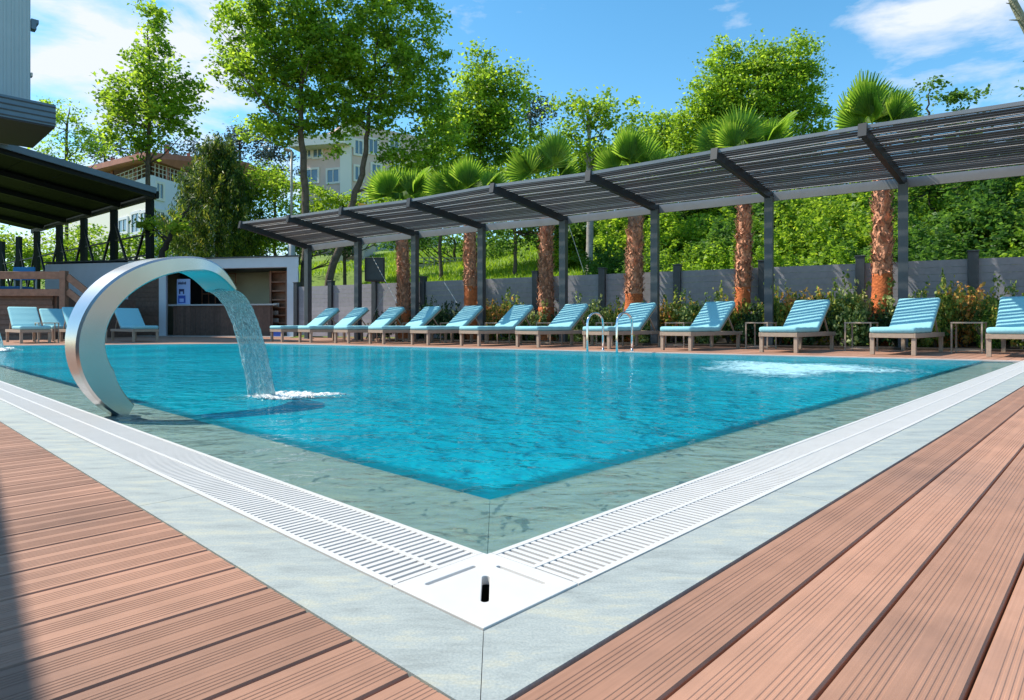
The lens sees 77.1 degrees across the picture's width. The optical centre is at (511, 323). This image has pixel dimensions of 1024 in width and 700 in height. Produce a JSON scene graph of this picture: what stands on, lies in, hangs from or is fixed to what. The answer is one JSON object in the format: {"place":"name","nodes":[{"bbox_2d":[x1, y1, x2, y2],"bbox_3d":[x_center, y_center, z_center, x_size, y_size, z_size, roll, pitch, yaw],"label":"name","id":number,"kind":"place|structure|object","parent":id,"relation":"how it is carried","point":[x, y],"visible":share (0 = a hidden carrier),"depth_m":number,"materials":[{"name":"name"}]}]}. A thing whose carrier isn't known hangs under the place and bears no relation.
{"place":"outdoors","nodes":[
{"label":"outdoors","id":0,"kind":"place"},
{"bbox_2d":[0,296,135,338],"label":"terrace platform","id":1,"kind":"structure","parent":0,"point":[43,302],"depth_m":20.20,"materials":[{"name":"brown wood"}]},
{"bbox_2d":[0,364,971,499],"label":"pool basin","id":2,"kind":"object","parent":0,"point":[484,492],"depth_m":9.16,"materials":[{"name":"tile"}]},
{"bbox_2d":[0,363,1012,553],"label":"pool ledge","id":3,"kind":"object","parent":2,"relation":"on","point":[485,526],"visible":0.58,"depth_m":2.28,"materials":[{"name":"stone"}]},
{"bbox_2d":[65,256,275,416],"bbox_3d":[-2.054,0.080,3.975,0.300,0.980,1.245,0,0,30],"label":"arch fountain","id":4,"kind":"object","parent":3,"relation":"on","point":[101,299],"visible":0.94,"depth_m":3.59,"materials":[{"name":"metal"}]},
{"bbox_2d":[910,361,1012,379],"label":"pool rim wall","id":5,"kind":"structure","parent":2,"relation":"on","point":[979,362],"depth_m":8.87,"materials":[{"name":"tile"}]},
{"bbox_2d":[1,343,1019,362],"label":"coping","id":6,"kind":"object","parent":5,"relation":"on","point":[1003,361],"visible":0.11,"depth_m":11.11,"materials":[{"name":"stone"}]},
{"bbox_2d":[0,344,1014,532],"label":"pool water","id":7,"kind":"structure","parent":0,"point":[489,418],"depth_m":4.61,"materials":[{"name":"blue liquid"}]},
{"bbox_2d":[251,390,341,399],"bbox_3d":[-1.518,0.487,4.407,0.920,0.039,0.560,0,0,0],"label":"splash foam","id":8,"kind":"object","parent":7,"relation":"on","point":[291,395],"visible":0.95,"depth_m":4.39,"materials":[{"name":"white"}]},
{"bbox_2d":[709,361,907,376],"bbox_3d":[3.161,0.497,7.300,2.700,0.018,3.200,0,0,30],"label":"whirlpool foam","id":9,"kind":"object","parent":7,"relation":"on","point":[779,368],"visible":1,"depth_m":7.16,"materials":[{"name":"white"}]},
{"bbox_2d":[0,336,1023,699],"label":"pool deck","id":10,"kind":"structure","parent":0,"point":[902,580],"depth_m":1.13,"materials":[{"name":"brown wood"}]},
{"bbox_2d":[5,307,51,343],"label":"sun lounger","id":11,"kind":"object","parent":10,"relation":"on","point":[24,320],"visible":0.99,"depth_m":17.04,"materials":[{"name":"blue fabric"}]},
{"bbox_2d":[0,271,87,308],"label":"wooden railing","id":12,"kind":"object","parent":10,"relation":"on","point":[64,292],"visible":0.78,"depth_m":19.97,"materials":[{"name":"brown wood"}]},
{"bbox_2d":[37,309,66,340],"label":"sun lounger","id":13,"kind":"object","parent":10,"relation":"on","point":[51,315],"visible":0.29,"depth_m":19.20,"materials":[{"name":"blue fabric"}]},
{"bbox_2d":[110,308,158,341],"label":"sun lounger","id":14,"kind":"object","parent":10,"relation":"on","point":[130,320],"visible":0.97,"depth_m":18.39,"materials":[{"name":"blue fabric"}]},
{"bbox_2d":[43,255,300,336],"bbox_3d":[-14.173,-1.025,26.742,13.766,3.050,3.624,0,0,13],"label":"pool bar","id":15,"kind":"object","parent":10,"relation":"on","point":[264,285],"visible":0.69,"depth_m":25.45,"materials":[{"name":"grey wood"}]},
{"bbox_2d":[177,279,190,303],"bbox_3d":[-13.159,-1.271,25.724,0.656,1.018,0.082,0,0,13],"label":"display board","id":16,"kind":"object","parent":15,"relation":"on","point":[183,291],"visible":0.97,"depth_m":25.69,"materials":[{"name":"blue"}]},
{"bbox_2d":[270,308,345,341],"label":"sun lounger","id":17,"kind":"object","parent":10,"relation":"on","point":[325,316],"visible":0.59,"depth_m":18.25,"materials":[{"name":"blue fabric"}]},
{"bbox_2d":[298,307,374,342],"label":"sun lounger","id":18,"kind":"object","parent":10,"relation":"on","point":[353,316],"visible":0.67,"depth_m":17.64,"materials":[{"name":"blue fabric"}]},
{"bbox_2d":[334,307,410,343],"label":"sun lounger","id":19,"kind":"object","parent":10,"relation":"on","point":[389,316],"visible":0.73,"depth_m":17.01,"materials":[{"name":"blue fabric"}]},
{"bbox_2d":[365,257,390,338],"bbox_3d":[-4.211,-0.788,20.228,0.781,2.552,0.812,0,0,0],"label":"loudspeaker","id":20,"kind":"object","parent":10,"relation":"on","point":[373,273],"visible":0.86,"depth_m":20.02,"materials":[{"name":"black plastic"}]},
{"bbox_2d":[368,306,446,343],"bbox_3d":[-2.599,0.025,16.368,2.090,0.951,0.650,0,0,-45],"label":"sun lounger","id":21,"kind":"object","parent":10,"relation":"on","point":[425,316],"visible":0.76,"depth_m":16.35,"materials":[{"name":"blue fabric"}]},
{"bbox_2d":[410,305,488,344],"bbox_3d":[-1.468,0.025,15.712,0.650,0.951,2.090,0,0,43],"label":"sun lounger","id":22,"kind":"object","parent":10,"relation":"on","point":[466,315],"visible":0.76,"depth_m":15.68,"materials":[{"name":"blue fabric"}]},
{"bbox_2d":[459,305,533,345],"bbox_3d":[-0.238,0.025,14.982,0.650,0.951,2.090,0,0,45],"label":"sun lounger","id":23,"kind":"object","parent":10,"relation":"on","point":[513,317],"visible":0.86,"depth_m":14.83,"materials":[{"name":"blue fabric"}]},
{"bbox_2d":[515,304,593,347],"bbox_3d":[1.001,0.025,14.264,0.650,0.951,2.090,0,0,42],"label":"sun lounger","id":24,"kind":"object","parent":10,"relation":"on","point":[567,318],"visible":0.94,"depth_m":14.26,"materials":[{"name":"blue fabric"}]},
{"bbox_2d":[586,311,634,352],"bbox_3d":[1.745,0.595,11.385,0.725,1.611,0.542,0,0,30],"label":"pool ladder","id":25,"kind":"object","parent":10,"relation":"attached to","point":[602,320],"visible":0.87,"depth_m":11.35,"materials":[{"name":"silver metal"}]},
{"bbox_2d":[582,302,660,348],"bbox_3d":[2.361,0.025,13.460,0.650,0.951,2.090,0,0,43],"label":"sun lounger","id":26,"kind":"object","parent":10,"relation":"on","point":[640,313],"visible":0.84,"depth_m":13.49,"materials":[{"name":"blue fabric"}]},
{"bbox_2d":[238,101,1023,346],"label":"sunshade pergola","id":27,"kind":"object","parent":10,"relation":"on","point":[411,218],"visible":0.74,"depth_m":13.57,"materials":[{"name":"metal"}]},
{"bbox_2d":[660,301,741,350],"bbox_3d":[3.751,0.025,12.634,0.650,0.951,2.090,0,0,45],"label":"sun lounger","id":28,"kind":"object","parent":10,"relation":"on","point":[711,319],"visible":0.99,"depth_m":12.66,"materials":[{"name":"blue fabric"}]},
{"bbox_2d":[759,300,835,352],"bbox_3d":[5.254,0.025,11.760,0.650,0.951,2.090,0,0,43],"label":"sun lounger","id":29,"kind":"object","parent":10,"relation":"on","point":[805,318],"visible":0.98,"depth_m":11.85,"materials":[{"name":"blue fabric"}]},
{"bbox_2d":[869,298,944,355],"bbox_3d":[6.727,0.025,10.887,0.650,0.951,2.090,0,0,44],"label":"sun lounger","id":30,"kind":"object","parent":10,"relation":"on","point":[913,319],"visible":1,"depth_m":10.98,"materials":[{"name":"blue fabric"}]},
{"bbox_2d":[950,322,986,353],"bbox_3d":[7.766,0.237,10.916,0.450,0.525,0.450,0,0,44],"label":"side table","id":31,"kind":"object","parent":10,"relation":"on","point":[955,349],"visible":0.97,"depth_m":10.90,"materials":[{"name":"beige paint"}]},
{"bbox_2d":[986,296,1023,356],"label":"sun lounger","id":32,"kind":"object","parent":10,"relation":"on","point":[1010,321],"visible":0.98,"depth_m":10.35,"materials":[{"name":"blue fabric"}]},
{"bbox_2d":[0,0,1023,280],"label":"sky","id":33,"kind":"structure","parent":0,"point":[642,48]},
{"bbox_2d":[13,241,1023,346],"bbox_3d":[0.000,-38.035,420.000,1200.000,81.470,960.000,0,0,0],"label":"ground","id":34,"kind":"structure","parent":0,"point":[318,280],"depth_m":39.98,"materials":[{"name":"green plant"}]},
{"bbox_2d":[0,0,55,147],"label":"grey building","id":35,"kind":"structure","parent":34,"relation":"on","point":[25,121],"depth_m":20.16,"materials":[{"name":"metal"}]},
{"bbox_2d":[0,225,70,288],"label":"leafy tree","id":36,"kind":"object","parent":34,"relation":"on","point":[10,250],"visible":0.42,"depth_m":46.64,"materials":[{"name":"green plant"}]},
{"bbox_2d":[27,95,117,260],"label":"leafy tree","id":37,"kind":"object","parent":34,"relation":"on","point":[86,145],"visible":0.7,"depth_m":45.68,"materials":[{"name":"green plant"}]},
{"bbox_2d":[0,144,158,288],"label":"terrace roof","id":38,"kind":"structure","parent":34,"relation":"on","point":[39,192],"depth_m":28.99,"materials":[{"name":"black metal"}]},
{"bbox_2d":[44,223,131,264],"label":"leafy tree","id":39,"kind":"object","parent":34,"relation":"on","point":[72,255],"visible":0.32,"depth_m":45.64,"materials":[{"name":"green plant"}]},
{"bbox_2d":[90,213,189,259],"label":"leafy tree","id":40,"kind":"object","parent":34,"relation":"on","point":[134,242],"visible":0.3,"depth_m":43.51,"materials":[{"name":"green plant"}]},
{"bbox_2d":[80,0,214,252],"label":"leafy tree","id":41,"kind":"object","parent":34,"relation":"on","point":[166,107],"visible":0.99,"depth_m":27.73,"materials":[{"name":"green plant"}]},
{"bbox_2d":[128,205,191,257],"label":"leafy tree","id":42,"kind":"object","parent":34,"relation":"on","point":[152,224],"visible":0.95,"depth_m":26.90,"materials":[{"name":"green plant"}]},
{"bbox_2d":[63,145,296,259],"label":"white house","id":43,"kind":"structure","parent":34,"relation":"on","point":[165,169],"depth_m":54.40,"materials":[{"name":"paint"}]},
{"bbox_2d":[154,130,275,257],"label":"conifer","id":44,"kind":"object","parent":34,"relation":"on","point":[218,189],"visible":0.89,"depth_m":31.90,"materials":[{"name":"green plant"}]},
{"bbox_2d":[208,119,299,206],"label":"tree","id":45,"kind":"object","parent":34,"relation":"on","point":[270,153],"visible":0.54,"depth_m":69.70,"materials":[{"name":"green plant"}]},
{"bbox_2d":[199,158,333,258],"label":"leafy tree","id":46,"kind":"object","parent":34,"relation":"on","point":[274,193],"visible":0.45,"depth_m":33.55,"materials":[{"name":"green plant"}]},
{"bbox_2d":[200,0,372,315],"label":"leafy tree","id":47,"kind":"object","parent":34,"relation":"on","point":[304,35],"visible":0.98,"depth_m":24.46,"materials":[{"name":"green plant"}]},
{"bbox_2d":[5,191,579,286],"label":"wood","id":48,"kind":"object","parent":34,"relation":"on","point":[386,247],"visible":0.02,"depth_m":66.49,"materials":[{"name":"green plant"}]},
{"bbox_2d":[294,177,399,293],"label":"leafy tree","id":49,"kind":"object","parent":34,"relation":"on","point":[323,205],"visible":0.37,"depth_m":32.92,"materials":[{"name":"green plant"}]},
{"bbox_2d":[288,123,439,256],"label":"apartment block","id":50,"kind":"structure","parent":34,"relation":"on","point":[340,175],"depth_m":68.83,"materials":[{"name":"white"}]},
{"bbox_2d":[291,0,478,298],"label":"leafy tree","id":51,"kind":"object","parent":34,"relation":"on","point":[402,58],"visible":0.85,"depth_m":25.09,"materials":[{"name":"green plant"}]},
{"bbox_2d":[368,230,512,263],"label":"leafy tree","id":52,"kind":"object","parent":34,"relation":"on","point":[454,245],"visible":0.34,"depth_m":37.90,"materials":[{"name":"green plant"}]},
{"bbox_2d":[298,238,617,319],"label":"meadow grass","id":53,"kind":"structure","parent":34,"relation":"on","point":[506,271],"depth_m":34.59,"materials":[{"name":"green plant"}]},
{"bbox_2d":[380,159,553,280],"bbox_3d":[-1.993,-4.963,31.371,9.227,6.416,4.192,0,0,0],"label":"leafy tree","id":54,"kind":"object","parent":34,"relation":"on","point":[440,255],"visible":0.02,"depth_m":30.93,"materials":[{"name":"green plant"}]},
{"bbox_2d":[413,37,543,181],"bbox_3d":[-1.672,-8.442,32.939,6.700,12.031,4.536,0,0,0],"label":"leafy tree","id":55,"kind":"object","parent":34,"relation":"on","point":[494,120],"visible":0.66,"depth_m":32.45,"materials":[{"name":"green plant"}]},
{"bbox_2d":[0,372,1023,699],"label":"stone border","id":56,"kind":"object","parent":34,"relation":"on","point":[456,658],"visible":0.83,"depth_m":1.28,"materials":[{"name":"grey stone"}]},
{"bbox_2d":[0,360,1023,639],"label":"drain grate","id":57,"kind":"object","parent":56,"relation":"in","point":[478,590],"visible":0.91,"depth_m":1.67,"materials":[{"name":"white plastic"}]},
{"bbox_2d":[516,90,564,227],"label":"leafy tree","id":58,"kind":"object","parent":34,"relation":"on","point":[531,114],"visible":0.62,"depth_m":69.76,"materials":[{"name":"green plant"}]},
{"bbox_2d":[476,199,623,275],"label":"leafy tree","id":59,"kind":"object","parent":34,"relation":"on","point":[528,231],"visible":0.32,"depth_m":28.81,"materials":[{"name":"green plant"}]},
{"bbox_2d":[533,219,624,267],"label":"slope shrub","id":60,"kind":"object","parent":34,"relation":"on","point":[570,254],"visible":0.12,"depth_m":28.58,"materials":[{"name":"green plant"}]},
{"bbox_2d":[495,105,696,179],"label":"leafy tree","id":61,"kind":"object","parent":34,"relation":"on","point":[660,127],"visible":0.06,"depth_m":33.57,"materials":[{"name":"green plant"}]},
{"bbox_2d":[534,84,665,274],"bbox_3d":[3.551,-5.562,26.057,5.318,8.071,2.612,0,0,0],"label":"leafy tree","id":62,"kind":"object","parent":34,"relation":"on","point":[602,109],"visible":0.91,"depth_m":25.84,"materials":[{"name":"green plant"}]},
{"bbox_2d":[568,239,670,285],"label":"slope shrub","id":63,"kind":"object","parent":34,"relation":"on","point":[605,260],"visible":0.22,"depth_m":23.34,"materials":[{"name":"green plant"}]},
{"bbox_2d":[593,210,698,261],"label":"slope shrub","id":64,"kind":"object","parent":34,"relation":"on","point":[610,236],"visible":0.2,"depth_m":26.82,"materials":[{"name":"green plant"}]},
{"bbox_2d":[642,236,710,269],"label":"slope shrub","id":65,"kind":"object","parent":34,"relation":"on","point":[677,258],"visible":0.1,"depth_m":21.75,"materials":[{"name":"green plant"}]},
{"bbox_2d":[642,239,731,306],"bbox_3d":[5.400,-1.415,19.493,3.374,2.308,3.676,0,0,42],"label":"slope shrub","id":66,"kind":"object","parent":34,"relation":"on","point":[709,258],"visible":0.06,"depth_m":19.15,"materials":[{"name":"green plant"}]},
{"bbox_2d":[642,202,735,256],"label":"slope shrub","id":67,"kind":"object","parent":34,"relation":"on","point":[681,230],"visible":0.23,"depth_m":25.53,"materials":[{"name":"green plant"}]},
{"bbox_2d":[379,338,1023,351],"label":"planter soil","id":68,"kind":"structure","parent":34,"relation":"on","point":[840,346],"depth_m":13.74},
{"bbox_2d":[358,165,436,338],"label":"fan palm","id":69,"kind":"object","parent":68,"relation":"on","point":[395,184],"visible":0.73,"depth_m":19.94,"materials":[{"name":"green plant"}]},
{"bbox_2d":[429,300,460,339],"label":"garden shrub","id":70,"kind":"object","parent":68,"relation":"on","point":[442,317],"visible":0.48,"depth_m":18.41,"materials":[{"name":"green plant"}]},
{"bbox_2d":[422,152,510,338],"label":"fan palm","id":71,"kind":"object","parent":68,"relation":"on","point":[466,173],"visible":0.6,"depth_m":18.67,"materials":[{"name":"green plant"}]},
{"bbox_2d":[484,297,513,339],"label":"garden shrub","id":72,"kind":"object","parent":68,"relation":"on","point":[492,316],"visible":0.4,"depth_m":17.54,"materials":[{"name":"green plant"}]},
{"bbox_2d":[507,299,549,340],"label":"garden shrub","id":73,"kind":"object","parent":68,"relation":"on","point":[531,317],"visible":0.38,"depth_m":17.39,"materials":[{"name":"green plant"}]},
{"bbox_2d":[503,128,580,340],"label":"fan palm","id":74,"kind":"object","parent":68,"relation":"on","point":[553,151],"visible":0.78,"depth_m":17.38,"materials":[{"name":"green plant"}]},
{"bbox_2d":[574,291,616,341],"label":"garden shrub","id":75,"kind":"object","parent":68,"relation":"on","point":[594,319],"visible":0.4,"depth_m":16.25,"materials":[{"name":"green plant"}]},
{"bbox_2d":[592,123,680,341],"bbox_3d":[2.939,-2.228,16.271,2.535,5.456,1.303,0,0,-7],"label":"fan palm","id":76,"kind":"object","parent":68,"relation":"on","point":[629,147],"visible":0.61,"depth_m":16.09,"materials":[{"name":"green plant"}]},
{"bbox_2d":[293,250,1023,345],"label":"boundary fence","id":77,"kind":"object","parent":68,"relation":"on","point":[699,284],"visible":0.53,"depth_m":16.06,"materials":[{"name":"metal"}]},
{"bbox_2d":[662,285,705,342],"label":"garden shrub","id":78,"kind":"object","parent":68,"relation":"on","point":[692,306],"visible":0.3,"depth_m":15.19,"materials":[{"name":"green plant"}]},
{"bbox_2d":[668,287,720,343],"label":"garden shrub","id":79,"kind":"object","parent":68,"relation":"on","point":[683,313],"visible":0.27,"depth_m":14.64,"materials":[{"name":"green plant"}]},
{"bbox_2d":[704,280,757,342],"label":"garden shrub","id":80,"kind":"object","parent":68,"relation":"on","point":[733,319],"visible":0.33,"depth_m":14.73,"materials":[{"name":"green plant"}]},
{"bbox_2d":[686,101,798,342],"bbox_3d":[5.311,-2.328,15.048,2.621,5.656,1.523,0,0,29],"label":"fan palm","id":81,"kind":"object","parent":68,"relation":"on","point":[739,128],"visible":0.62,"depth_m":14.84,"materials":[{"name":"green plant"}]},
{"bbox_2d":[737,301,774,344],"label":"garden shrub","id":82,"kind":"object","parent":68,"relation":"on","point":[752,318],"visible":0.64,"depth_m":14.05,"materials":[{"name":"green plant"}]},
{"bbox_2d":[754,278,808,344],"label":"garden shrub","id":83,"kind":"object","parent":68,"relation":"on","point":[780,310],"visible":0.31,"depth_m":13.79,"materials":[{"name":"green plant"}]},
{"bbox_2d":[776,286,829,344],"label":"garden shrub","id":84,"kind":"object","parent":68,"relation":"on","point":[788,300],"visible":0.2,"depth_m":13.88,"materials":[{"name":"green plant"}]},
{"bbox_2d":[790,295,844,345],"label":"garden shrub","id":85,"kind":"object","parent":68,"relation":"on","point":[811,340],"visible":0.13,"depth_m":13.44,"materials":[{"name":"green plant"}]},
{"bbox_2d":[815,269,871,344],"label":"garden shrub","id":86,"kind":"object","parent":68,"relation":"on","point":[833,305],"visible":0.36,"depth_m":13.43,"materials":[{"name":"green plant"}]},
{"bbox_2d":[832,274,912,345],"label":"garden shrub","id":87,"kind":"object","parent":68,"relation":"on","point":[864,316],"visible":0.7,"depth_m":13.21,"materials":[{"name":"green plant"}]},
{"bbox_2d":[832,70,923,345],"bbox_3d":[7.640,-2.372,13.469,2.682,5.744,1.403,0,0,-42],"label":"fan palm","id":88,"kind":"object","parent":68,"relation":"on","point":[867,101],"visible":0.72,"depth_m":13.37,"materials":[{"name":"plant"}]},
{"bbox_2d":[908,268,965,346],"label":"garden shrub","id":89,"kind":"object","parent":68,"relation":"on","point":[945,303],"visible":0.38,"depth_m":12.37,"materials":[{"name":"green plant"}]},
{"bbox_2d":[930,279,998,346],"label":"garden shrub","id":90,"kind":"object","parent":68,"relation":"on","point":[966,309],"visible":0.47,"depth_m":12.44,"materials":[{"name":"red plant"}]},
{"bbox_2d":[966,301,1000,348],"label":"garden shrub","id":91,"kind":"object","parent":68,"relation":"on","point":[978,336],"visible":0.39,"depth_m":11.86,"materials":[{"name":"green plant"}]},
{"bbox_2d":[968,273,1023,348],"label":"garden shrub","id":92,"kind":"object","parent":68,"relation":"on","point":[994,308],"visible":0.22,"depth_m":12.07,"materials":[{"name":"green plant"}]},
{"bbox_2d":[681,212,787,269],"bbox_3d":[7.474,-2.407,21.724,3.981,2.649,4.358,0,0,12],"label":"slope shrub","id":93,"kind":"object","parent":34,"relation":"on","point":[719,229],"visible":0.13,"depth_m":20.93,"materials":[{"name":"green plant"}]},
{"bbox_2d":[658,27,838,173],"bbox_3d":[11.887,-9.450,32.234,9.240,10.875,4.984,0,0,0],"label":"leafy tree","id":94,"kind":"object","parent":34,"relation":"on","point":[784,78],"visible":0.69,"depth_m":31.37,"materials":[{"name":"green plant"}]},
{"bbox_2d":[685,197,822,240],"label":"slope shrub","id":95,"kind":"object","parent":34,"relation":"on","point":[759,212],"visible":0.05,"depth_m":23.88,"materials":[{"name":"green plant"}]},
{"bbox_2d":[716,211,823,262],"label":"slope shrub","id":96,"kind":"object","parent":34,"relation":"on","point":[785,220],"visible":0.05,"depth_m":19.81,"materials":[{"name":"green plant"}]},
{"bbox_2d":[718,187,871,240],"bbox_3d":[11.133,-3.694,24.399,5.362,3.083,6.304,0,0,-42],"label":"slope shrub","id":97,"kind":"object","parent":34,"relation":"on","point":[840,210],"visible":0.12,"depth_m":22.59,"materials":[{"name":"green plant"}]},
{"bbox_2d":[751,238,869,298],"bbox_3d":[7.859,-1.260,17.664,3.268,1.984,3.561,0,0,17],"label":"slope shrub","id":98,"kind":"object","parent":34,"relation":"on","point":[778,259],"visible":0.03,"depth_m":17.14,"materials":[{"name":"green plant"}]},
{"bbox_2d":[752,235,870,291],"bbox_3d":[8.467,-1.339,17.345,3.167,2.149,3.451,0,0,-17],"label":"slope shrub","id":99,"kind":"object","parent":34,"relation":"on","point":[842,258],"visible":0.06,"depth_m":17.49,"materials":[{"name":"green plant"}]},
{"bbox_2d":[754,204,910,263],"bbox_3d":[10.169,-2.444,20.485,4.831,2.705,4.109,0,0,-8],"label":"slope shrub","id":100,"kind":"object","parent":34,"relation":"on","point":[862,239],"visible":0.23,"depth_m":19.53,"materials":[{"name":"green plant"}]},
{"bbox_2d":[841,213,994,289],"bbox_3d":[9.999,-1.455,16.538,3.468,2.396,3.797,0,0,-13],"label":"slope shrub","id":101,"kind":"object","parent":34,"relation":"on","point":[939,248],"visible":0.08,"depth_m":15.56,"materials":[{"name":"green plant"}]},
{"bbox_2d":[863,75,1020,225],"bbox_3d":[14.555,-4.941,20.891,5.761,6.393,2.178,0,0,0],"label":"leafy tree","id":102,"kind":"object","parent":34,"relation":"on","point":[952,97],"visible":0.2,"depth_m":20.83,"materials":[{"name":"green plant"}]},
{"bbox_2d":[861,192,1022,235],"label":"slope shrub","id":103,"kind":"object","parent":34,"relation":"on","point":[941,207],"visible":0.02,"depth_m":20.82,"materials":[{"name":"green plant"}]},
{"bbox_2d":[892,221,1019,295],"bbox_3d":[10.802,-1.328,16.008,3.534,2.130,3.870,0,0,-25],"label":"slope shrub","id":104,"kind":"object","parent":34,"relation":"on","point":[963,248],"visible":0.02,"depth_m":15.20,"materials":[{"name":"green plant"}]},
{"bbox_2d":[892,166,1023,256],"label":"slope shrub","id":105,"kind":"object","parent":34,"relation":"on","point":[997,213],"visible":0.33,"depth_m":17.37,"materials":[{"name":"green plant"}]},
{"bbox_2d":[938,190,1023,255],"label":"slope shrub","id":106,"kind":"object","parent":34,"relation":"on","point":[1020,203],"visible":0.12,"depth_m":17.23,"materials":[{"name":"green plant"}]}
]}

